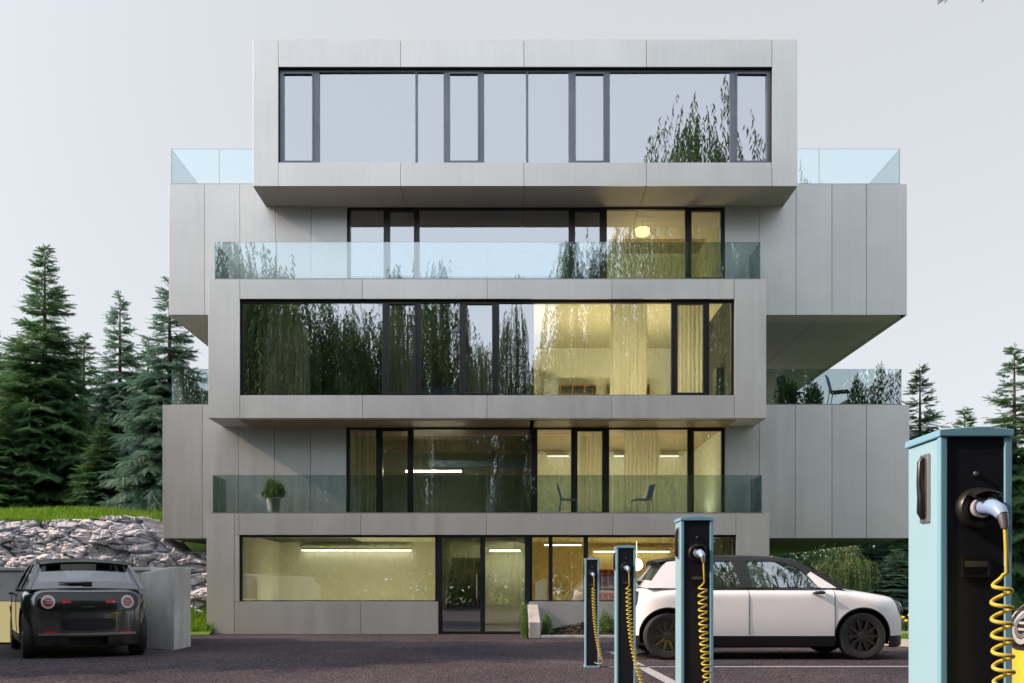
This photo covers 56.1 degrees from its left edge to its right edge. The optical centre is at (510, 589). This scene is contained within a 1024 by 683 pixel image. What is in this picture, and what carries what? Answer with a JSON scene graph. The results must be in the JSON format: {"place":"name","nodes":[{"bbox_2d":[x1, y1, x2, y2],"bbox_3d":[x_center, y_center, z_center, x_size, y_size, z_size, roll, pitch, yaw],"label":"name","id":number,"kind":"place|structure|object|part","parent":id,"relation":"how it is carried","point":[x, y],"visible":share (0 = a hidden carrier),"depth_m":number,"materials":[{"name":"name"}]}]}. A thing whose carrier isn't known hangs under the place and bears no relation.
{"place":"outdoors","nodes":[
{"label":"outdoors","id":0,"kind":"place"},
{"bbox_2d":[0,505,206,551],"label":"hill","id":1,"kind":"structure","parent":0,"point":[200,547],"depth_m":23.66,"materials":[{"name":"green plant"}]},
{"bbox_2d":[0,330,17,425],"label":"spruce tree","id":2,"kind":"object","parent":1,"relation":"on","point":[2,369],"visible":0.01,"depth_m":30.08,"materials":[{"name":"green plant"}]},
{"bbox_2d":[0,337,39,425],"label":"spruce tree","id":3,"kind":"object","parent":1,"relation":"on","point":[15,352],"depth_m":35.87,"materials":[{"name":"green plant"}]},
{"bbox_2d":[0,399,53,510],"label":"spruce tree","id":4,"kind":"object","parent":1,"relation":"on","point":[12,487],"visible":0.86,"depth_m":26.82,"materials":[{"name":"green plant"}]},
{"bbox_2d":[0,244,129,509],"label":"spruce tree","id":5,"kind":"object","parent":1,"relation":"on","point":[55,441],"visible":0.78,"depth_m":27.95,"materials":[{"name":"green plant"}]},
{"bbox_2d":[67,332,109,446],"bbox_3d":[-15.041,-5.237,33.914,5.302,7.832,5.076,0,0,-24],"label":"spruce tree","id":6,"kind":"object","parent":1,"relation":"on","point":[92,370],"visible":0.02,"depth_m":33.92,"materials":[{"name":"green plant"}]},
{"bbox_2d":[62,415,125,507],"bbox_3d":[-11.512,-3.405,27.083,2.341,3.024,2.334,0,0,-16],"label":"spruce tree","id":7,"kind":"object","parent":1,"relation":"on","point":[87,494],"visible":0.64,"depth_m":26.73,"materials":[{"name":"green plant"}]},
{"bbox_2d":[83,290,148,465],"bbox_3d":[-12.581,-5.534,31.008,3.702,8.300,3.789,0,0,33],"label":"spruce tree","id":8,"kind":"object","parent":1,"relation":"on","point":[107,403],"visible":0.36,"depth_m":30.72,"materials":[{"name":"green plant"}]},
{"bbox_2d":[130,340,164,396],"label":"spruce tree","id":9,"kind":"object","parent":1,"relation":"on","point":[145,352],"visible":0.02,"depth_m":36.90,"materials":[{"name":"green plant"}]},
{"bbox_2d":[91,276,207,511],"bbox_3d":[-9.412,-4.932,26.530,4.274,7.490,4.176,0,0,42],"label":"spruce tree","id":10,"kind":"object","parent":1,"relation":"on","point":[141,474],"visible":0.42,"depth_m":25.89,"materials":[{"name":"green plant"}]},
{"bbox_2d":[191,605,213,634],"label":"verge grass","id":11,"kind":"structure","parent":0,"point":[199,620],"depth_m":20.12,"materials":[{"name":"green plant"}]},
{"bbox_2d":[422,387,458,394],"bbox_3d":[-1.623,-4.098,22.129,0.848,0.988,0.800,0,0,0],"label":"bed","id":12,"kind":"object","parent":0,"point":[439,390],"visible":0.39,"depth_m":21.73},
{"bbox_2d":[0,634,908,682],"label":"parking lot","id":13,"kind":"structure","parent":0,"point":[362,658],"depth_m":12.23,"materials":[{"name":"grey asphalt"}]},
{"bbox_2d":[9,558,146,657],"bbox_3d":[-6.604,0.236,14.525,1.696,1.388,3.543,0,0,-31],"label":"electric hatchback","id":14,"kind":"object","parent":13,"relation":"on","point":[63,602],"visible":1,"depth_m":13.17,"materials":[{"name":"grey paint"}]},
{"bbox_3d":[-7.244,-0.188,14.322,0.153,0.355,0.865,0,0,-31],"label":"side window","id":15,"kind":"part","parent":14,"relation":"part of","materials":[{"name":"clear glass"}]},
{"bbox_3d":[-6.810,-0.188,13.585,0.153,0.355,0.716,0,0,-30],"label":"side window","id":16,"kind":"part","parent":14,"relation":"part of","materials":[{"name":"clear glass"}]},
{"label":"side window","id":17,"kind":"part","parent":14,"relation":"part of","materials":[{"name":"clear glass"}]},
{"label":"side window","id":18,"kind":"part","parent":14,"relation":"part of","materials":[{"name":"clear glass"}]},
{"bbox_2d":[0,567,164,643],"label":"retaining wall","id":19,"kind":"structure","parent":13,"relation":"on","point":[10,577],"depth_m":16.30,"materials":[{"name":"concrete"}]},
{"bbox_2d":[142,567,190,649],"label":"wing wall","id":20,"kind":"structure","parent":13,"relation":"on","point":[166,592],"depth_m":15.10,"materials":[{"name":"concrete"}]},
{"bbox_2d":[520,604,529,638],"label":"young plant","id":21,"kind":"object","parent":13,"relation":"on","point":[524,623],"visible":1,"depth_m":18.08,"materials":[{"name":"green plant"}]},
{"bbox_2d":[528,605,540,637],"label":"planter wall","id":22,"kind":"structure","parent":13,"relation":"on","point":[534,627],"depth_m":18.30,"materials":[{"name":"concrete"}]},
{"bbox_2d":[541,635,613,637],"bbox_3d":[2.792,0.900,18.310,4.416,0.060,0.120,0,0,0],"label":"kerb strip","id":23,"kind":"object","parent":13,"relation":"on","point":[573,636],"visible":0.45,"depth_m":18.25,"materials":[{"name":"concrete"}]},
{"bbox_2d":[541,619,613,634],"bbox_3d":[2.787,0.719,19.149,4.386,0.372,1.539,0,0,0],"label":"mulch bed","id":24,"kind":"object","parent":13,"relation":"on","point":[577,624],"visible":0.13,"depth_m":18.77,"materials":[{"name":"brown wood"}]},
{"bbox_2d":[541,612,552,633],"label":"young plant","id":25,"kind":"object","parent":24,"relation":"on","point":[546,625],"visible":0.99,"depth_m":18.66,"materials":[{"name":"green plant"}]},
{"bbox_2d":[599,610,613,633],"bbox_3d":[1.839,0.613,18.621,0.357,0.524,0.345,0,0,33],"label":"young plant","id":26,"kind":"object","parent":24,"relation":"on","point":[604,623],"visible":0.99,"depth_m":18.54,"materials":[{"name":"green plant"}]},
{"bbox_2d":[583,558,602,667],"bbox_3d":[0.985,0.277,11.482,0.225,1.307,0.327,0,0,0],"label":"charging post","id":27,"kind":"object","parent":13,"relation":"on","point":[591,612],"visible":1,"depth_m":11.45,"materials":[{"name":"metal"}]},
{"bbox_2d":[613,545,643,682],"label":"charging post","id":28,"kind":"object","parent":13,"relation":"on","point":[624,568],"visible":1,"depth_m":8.20,"materials":[{"name":"metal"}]},
{"bbox_2d":[610,652,674,682],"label":"parking line","id":29,"kind":"object","parent":13,"relation":"on","point":[658,675],"visible":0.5,"depth_m":10.46,"materials":[{"name":"paint"}]},
{"bbox_2d":[674,516,713,682],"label":"charging post","id":30,"kind":"object","parent":13,"relation":"on","point":[693,539],"visible":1,"depth_m":4.92,"materials":[{"name":"metal"}]},
{"bbox_2d":[608,666,908,666],"bbox_3d":[4.190,0.926,11.560,6.024,0.001,0.120,0,0,-1],"label":"parking line","id":31,"kind":"object","parent":13,"relation":"on","point":[783,666],"visible":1,"depth_m":11.54,"materials":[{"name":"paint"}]},
{"bbox_2d":[636,555,902,659],"bbox_3d":[3.459,0.226,13.500,3.810,1.409,1.823,0,0,0],"label":"electric hatchback","id":32,"kind":"object","parent":13,"relation":"on","point":[805,605],"visible":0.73,"depth_m":12.67,"materials":[{"name":"white paint"}]},
{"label":"rear window","id":33,"kind":"part","parent":32,"relation":"part of","materials":[{"name":"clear glass"}]},
{"bbox_2d":[884,639,908,646],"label":"kerb","id":34,"kind":"structure","parent":13,"relation":"on","point":[904,642],"depth_m":15.69,"materials":[{"name":"concrete"}]},
{"bbox_2d":[905,426,1015,682],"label":"charging post","id":35,"kind":"object","parent":13,"relation":"on","point":[961,608],"visible":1,"depth_m":2.22,"materials":[{"name":"metal"}]},
{"bbox_2d":[1012,604,1023,682],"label":"electric hatchback","id":36,"kind":"object","parent":13,"relation":"on","point":[1018,643],"visible":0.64,"depth_m":5.16,"materials":[{"name":"yellow paint"}]},
{"bbox_2d":[0,0,1023,579],"label":"sky","id":37,"kind":"structure","parent":0,"point":[96,96],"materials":[{"name":"white"}]},
{"bbox_2d":[776,375,804,403],"bbox_3d":[6.343,-4.423,21.710,0.523,0.778,0.417,0,0,-10],"label":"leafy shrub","id":38,"kind":"object","parent":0,"point":[780,379],"visible":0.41,"depth_m":21.65,"materials":[{"name":"plant"}]},
{"label":"ground","id":39,"kind":"structure","parent":0,"visible":0},
{"bbox_2d":[0,515,206,612],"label":"rock face","id":40,"kind":"object","parent":39,"relation":"on","point":[141,541],"visible":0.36,"depth_m":21.11},
{"bbox_2d":[163,39,908,633],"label":"apartment building","id":41,"kind":"structure","parent":39,"relation":"on","point":[525,187],"depth_m":20.96,"materials":[{"name":"concrete"}]},
{"bbox_2d":[261,476,287,511],"bbox_3d":[-4.990,-1.995,20.317,0.572,0.835,0.588,0,0,0],"label":"potted ball plant","id":42,"kind":"object","parent":41,"relation":"on","point":[276,490],"visible":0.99,"depth_m":20.22,"materials":[{"name":"green plant"}]},
{"bbox_2d":[263,306,309,394],"bbox_3d":[-4.817,-4.858,20.679,1.008,2.474,0.090,0,0,0],"label":"curtain","id":43,"kind":"object","parent":41,"relation":"hanging from","point":[286,364],"visible":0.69,"depth_m":20.68,"materials":[{"name":"fabric"}]},
{"bbox_2d":[240,535,436,600],"bbox_3d":[-3.579,-0.440,20.054,4.102,1.378,0.090,0,0,0],"label":"window","id":44,"kind":"structure","parent":41,"relation":"in","point":[241,536],"depth_m":20.01,"materials":[{"name":"black metal"}]},
{"bbox_2d":[301,548,411,550],"bbox_3d":[-3.720,-0.965,23.199,2.660,0.070,0.100,0,0,0],"label":"linear lamp","id":45,"kind":"object","parent":41,"relation":"attached to","point":[356,549],"visible":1,"depth_m":23.15,"materials":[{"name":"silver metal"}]},
{"bbox_2d":[356,430,375,511],"bbox_3d":[-3.175,-2.585,21.415,0.566,1.994,0.090,0,0,0],"label":"curtain","id":46,"kind":"object","parent":41,"relation":"hanging from","point":[365,471],"visible":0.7,"depth_m":21.41,"materials":[{"name":"fabric"}]},
{"bbox_2d":[390,305,413,392],"bbox_3d":[-2.257,-4.858,20.379,0.665,2.474,0.089,0,0,0],"label":"curtain","id":47,"kind":"object","parent":41,"relation":"hanging from","point":[401,348],"visible":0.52,"depth_m":20.38,"materials":[{"name":"fabric"}]},
{"bbox_2d":[405,469,461,471],"bbox_3d":[-1.853,-2.873,23.165,1.351,0.070,0.100,0,0,0],"label":"linear lamp","id":48,"kind":"object","parent":41,"relation":"attached to","point":[437,470],"visible":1,"depth_m":23.12,"materials":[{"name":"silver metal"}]},
{"bbox_2d":[445,557,479,629],"bbox_3d":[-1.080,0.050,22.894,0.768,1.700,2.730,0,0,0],"label":"glass door","id":49,"kind":"structure","parent":41,"relation":"on","point":[463,607],"depth_m":22.61,"materials":[{"name":"clear glass"}]},
{"bbox_2d":[429,461,527,467],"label":"ceiling beam","id":50,"kind":"structure","parent":41,"relation":"attached to","point":[478,464],"depth_m":24.16,"materials":[{"name":"grey"}]},
{"bbox_2d":[466,305,491,392],"bbox_3d":[-0.614,-4.858,20.379,0.638,2.474,0.091,0,0,0],"label":"curtain","id":51,"kind":"object","parent":41,"relation":"hanging from","point":[479,348],"visible":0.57,"depth_m":20.38,"materials":[{"name":"fabric"}]},
{"bbox_2d":[437,535,529,633],"bbox_3d":[-0.556,-0.100,20.018,1.926,2.059,0.142,0,0,0],"label":"double door","id":52,"kind":"structure","parent":41,"relation":"in","point":[439,537],"depth_m":19.98,"materials":[{"name":"black metal"}]},
{"bbox_2d":[241,301,732,395],"bbox_3d":[-0.482,-5.032,20.068,10.263,1.993,0.102,0,0,0],"label":"window","id":53,"kind":"structure","parent":41,"relation":"in","point":[385,304],"depth_m":20.03,"materials":[{"name":"black metal"}]},
{"bbox_2d":[489,549,519,550],"bbox_3d":[-0.143,-1.005,24.429,0.777,0.070,0.100,0,0,0],"label":"linear lamp","id":54,"kind":"object","parent":41,"relation":"attached to","point":[504,549],"visible":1,"depth_m":24.38,"materials":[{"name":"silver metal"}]},
{"bbox_2d":[280,70,770,162],"bbox_3d":[0.307,-9.856,20.068,10.247,1.976,0.102,0,0,0],"label":"window","id":55,"kind":"structure","parent":41,"relation":"in","point":[315,74],"depth_m":20.03,"materials":[{"name":"black metal"}]},
{"bbox_2d":[348,207,723,277],"bbox_3d":[0.568,-7.565,21.064,8.229,1.607,0.102,0,0,0],"label":"window","id":56,"kind":"structure","parent":41,"relation":"in","point":[602,211],"depth_m":21.03,"materials":[{"name":"black metal"}]},
{"bbox_2d":[348,428,724,511],"bbox_3d":[0.568,-2.577,21.064,8.264,1.939,0.102,0,0,0],"label":"window","id":57,"kind":"structure","parent":41,"relation":"in","point":[379,431],"depth_m":21.03,"materials":[{"name":"black metal"}]},
{"bbox_2d":[542,379,558,394],"bbox_3d":[1.026,-4.485,24.629,0.410,1.763,0.440,0,0,0],"label":"side cabinet","id":58,"kind":"object","parent":41,"relation":"on","point":[550,386],"visible":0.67,"depth_m":24.43,"materials":[{"name":"beige wood"}]},
{"bbox_2d":[547,454,568,456],"bbox_3d":[1.213,-3.412,24.415,0.566,0.070,0.100,0,0,0],"label":"linear lamp","id":59,"kind":"object","parent":41,"relation":"attached to","point":[557,455],"visible":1,"depth_m":24.38,"materials":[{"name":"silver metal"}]},
{"bbox_2d":[544,543,581,545],"bbox_3d":[1.197,-1.035,21.929,0.859,0.070,0.100,0,0,0],"label":"linear lamp","id":60,"kind":"object","parent":41,"relation":"attached to","point":[565,544],"visible":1,"depth_m":21.89,"materials":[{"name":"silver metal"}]},
{"bbox_2d":[557,483,578,511],"bbox_3d":[1.222,-1.913,20.479,0.454,0.674,0.361,0,0,0],"label":"patio chair","id":61,"kind":"object","parent":41,"relation":"on","point":[560,496],"visible":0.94,"depth_m":20.32,"materials":[{"name":"black metal"}]},
{"bbox_2d":[560,384,596,394],"bbox_3d":[1.734,-4.984,24.629,0.924,0.500,0.300,0,0,0],"label":"bookcase","id":62,"kind":"object","parent":41,"relation":"attached to","point":[578,389],"visible":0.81,"depth_m":24.51,"materials":[{"name":"brown wood"}]},
{"bbox_2d":[577,432,601,511],"bbox_3d":[1.750,-2.585,21.415,0.664,1.994,0.091,0,0,0],"label":"curtain","id":63,"kind":"object","parent":41,"relation":"hanging from","point":[589,471],"visible":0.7,"depth_m":21.42,"materials":[{"name":"fabric"}]},
{"bbox_2d":[599,569,613,601],"bbox_3d":[2.255,0.086,22.929,0.458,1.127,0.300,0,0,0],"label":"bookcase","id":64,"kind":"object","parent":41,"relation":"on","point":[606,584],"visible":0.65,"depth_m":23.06,"materials":[{"name":"multicoloured paint"}]},
{"bbox_2d":[614,454,623,456],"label":"linear lamp","id":65,"kind":"object","parent":41,"relation":"attached to","point":[618,455],"visible":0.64,"depth_m":24.38,"materials":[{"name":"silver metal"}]},
{"bbox_2d":[605,384,649,394],"bbox_3d":[3.007,-4.984,24.629,1.129,0.500,0.300,0,0,0],"label":"bookcase","id":66,"kind":"object","parent":41,"relation":"attached to","point":[607,389],"visible":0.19,"depth_m":24.53,"materials":[{"name":"brown wood"}]},
{"bbox_2d":[610,304,646,394],"bbox_3d":[2.509,-4.858,20.379,0.797,2.474,0.090,0,0,0],"label":"curtain","id":67,"kind":"object","parent":41,"relation":"hanging from","point":[628,349],"visible":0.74,"depth_m":20.38,"materials":[{"name":"fabric"}]},
{"bbox_2d":[593,549,669,551],"bbox_3d":[3.031,-0.965,23.979,1.914,0.070,0.100,0,0,0],"label":"linear lamp","id":68,"kind":"object","parent":41,"relation":"attached to","point":[638,550],"visible":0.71,"depth_m":23.93,"materials":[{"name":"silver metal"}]},
{"bbox_2d":[530,535,734,600],"bbox_3d":[2.549,-0.440,20.054,4.268,1.378,0.090,0,0,0],"label":"window","id":69,"kind":"structure","parent":41,"relation":"in","point":[585,537],"depth_m":20.01,"materials":[{"name":"black metal"}]},
{"bbox_2d":[636,541,642,570],"bbox_3d":[2.962,-0.790,22.529,0.300,0.716,0.300,0,0,0],"label":"pendant lamp","id":70,"kind":"object","parent":41,"relation":"hanging from","point":[639,564],"visible":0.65,"depth_m":22.43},
{"bbox_2d":[624,430,659,511],"bbox_3d":[2.934,-2.585,21.415,0.810,1.994,0.089,0,0,0],"label":"curtain","id":71,"kind":"object","parent":41,"relation":"hanging from","point":[641,461],"visible":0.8,"depth_m":21.41,"materials":[{"name":"fabric"}]},
{"bbox_2d":[630,484,654,511],"bbox_3d":[2.821,-1.913,20.483,0.454,0.674,0.361,0,0,-12],"label":"patio chair","id":72,"kind":"object","parent":41,"relation":"on","point":[650,491],"visible":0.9,"depth_m":20.47,"materials":[{"name":"blue fabric"}]},
{"bbox_2d":[635,222,649,237],"bbox_3d":[3.006,-8.246,21.865,0.340,0.349,0.340,0,0,0],"label":"pendant lamp","id":73,"kind":"object","parent":41,"relation":"hanging from","point":[641,231],"visible":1,"depth_m":21.77,"materials":[{"name":"yellow glass"}]},
{"bbox_2d":[660,454,678,456],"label":"linear lamp","id":74,"kind":"object","parent":41,"relation":"attached to","point":[669,455],"visible":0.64,"depth_m":24.38,"materials":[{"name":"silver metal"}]},
{"bbox_2d":[678,305,701,392],"bbox_3d":[3.770,-4.858,20.378,0.635,2.474,0.091,0,0,0],"label":"curtain","id":75,"kind":"object","parent":41,"relation":"hanging from","point":[689,348],"visible":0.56,"depth_m":20.38,"materials":[{"name":"fabric"}]},
{"bbox_2d":[713,367,723,394],"bbox_3d":[4.684,-4.232,21.171,0.352,1.256,0.415,0,0,0],"label":"speaker cabinet","id":76,"kind":"object","parent":41,"relation":"on","point":[718,380],"visible":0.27,"depth_m":20.96,"materials":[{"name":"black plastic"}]},
{"bbox_3d":[4.683,-4.264,20.971,0.282,1.121,0.014,0,0,0],"label":"door","id":77,"kind":"part","parent":76,"relation":"part of","materials":[{"name":"black plastic"}]},
{"bbox_2d":[773,374,801,403],"bbox_3d":[6.162,-4.382,21.277,0.654,0.839,0.633,0,0,22],"label":"leafy shrub","id":78,"kind":"object","parent":41,"relation":"on","point":[786,392],"visible":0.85,"depth_m":21.21,"materials":[{"name":"green plant"}]},
{"bbox_2d":[801,377,823,403],"bbox_3d":[6.726,-4.365,21.461,0.595,0.797,0.575,0,0,9],"label":"leafy shrub","id":79,"kind":"object","parent":41,"relation":"on","point":[813,394],"visible":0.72,"depth_m":21.34,"materials":[{"name":"green plant"}]},
{"bbox_2d":[825,374,849,403],"bbox_3d":[7.363,-4.423,21.527,0.524,0.778,0.417,0,0,28],"label":"patio chair","id":80,"kind":"object","parent":41,"relation":"on","point":[836,392],"visible":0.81,"depth_m":21.47,"materials":[{"name":"metal"}]},
{"bbox_2d":[847,373,868,403],"bbox_3d":[7.791,-4.417,21.451,0.500,0.923,0.483,0,0,-17],"label":"leafy shrub","id":81,"kind":"object","parent":41,"relation":"on","point":[860,396],"visible":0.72,"depth_m":21.40,"materials":[{"name":"green plant"}]},
{"bbox_2d":[870,360,895,403],"bbox_3d":[8.282,-4.521,21.251,0.575,1.174,0.595,0,0,42],"label":"leafy shrub","id":82,"kind":"object","parent":41,"relation":"on","point":[880,394],"visible":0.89,"depth_m":21.17,"materials":[{"name":"green plant"}]},
{"bbox_2d":[769,544,875,583],"bbox_3d":[18.056,-1.435,38.002,32.513,5.401,4.687,0,0,0],"label":"thicket","id":83,"kind":"object","parent":39,"relation":"on","point":[808,555],"visible":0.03,"depth_m":36.82,"materials":[{"name":"green plant"}]},
{"label":"lawn","id":84,"kind":"structure","parent":0,"visible":0},
{"bbox_2d":[769,552,804,586],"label":"spruce tree","id":85,"kind":"object","parent":84,"relation":"on","point":[776,580],"visible":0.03,"depth_m":20.55,"materials":[{"name":"green plant"}]},
{"bbox_2d":[810,542,886,595],"bbox_3d":[6.963,-0.024,20.072,1.594,1.985,2.010,0,0,32],"label":"weeping willow","id":86,"kind":"object","parent":84,"relation":"on","point":[842,575],"visible":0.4,"depth_m":19.64,"materials":[{"name":"green plant"}]},
{"bbox_2d":[846,543,890,591],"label":"spruce tree","id":87,"kind":"object","parent":84,"relation":"on","point":[863,551],"visible":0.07,"depth_m":25.37,"materials":[{"name":"green plant"}]},
{"bbox_2d":[863,549,908,630],"bbox_3d":[8.205,0.145,20.310,2.711,2.026,2.774,0,0,21],"label":"spruce tree","id":88,"kind":"object","parent":84,"relation":"on","point":[895,589],"visible":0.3,"depth_m":20.09,"materials":[{"name":"green plant"}]},
{"bbox_2d":[901,626,908,638],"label":"lawn grass","id":89,"kind":"structure","parent":84,"relation":"on","point":[904,635],"depth_m":16.54,"materials":[{"name":"green plant"}]},
{"bbox_2d":[843,363,1020,598],"bbox_3d":[11.299,-2.037,26.405,4.838,8.444,4.632,0,0,16],"label":"spruce tree","id":90,"kind":"object","parent":84,"relation":"on","point":[920,431],"visible":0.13,"depth_m":26.34,"materials":[{"name":"green plant"}]},
{"bbox_2d":[862,539,1021,611],"bbox_3d":[10.225,-0.544,23.040,3.765,4.195,3.933,0,0,-20],"label":"spruce tree","id":91,"kind":"object","parent":84,"relation":"on","point":[902,546],"visible":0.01,"depth_m":22.97,"materials":[{"name":"green plant"}]},
{"bbox_2d":[951,406,977,427],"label":"spruce tree","id":92,"kind":"object","parent":84,"relation":"on","point":[967,419],"visible":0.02,"depth_m":35.93,"materials":[{"name":"green plant"}]},
{"bbox_2d":[982,342,1023,614],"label":"spruce tree","id":93,"kind":"object","parent":84,"relation":"on","point":[1013,420],"visible":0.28,"depth_m":29.54,"materials":[{"name":"green plant"}]}
]}

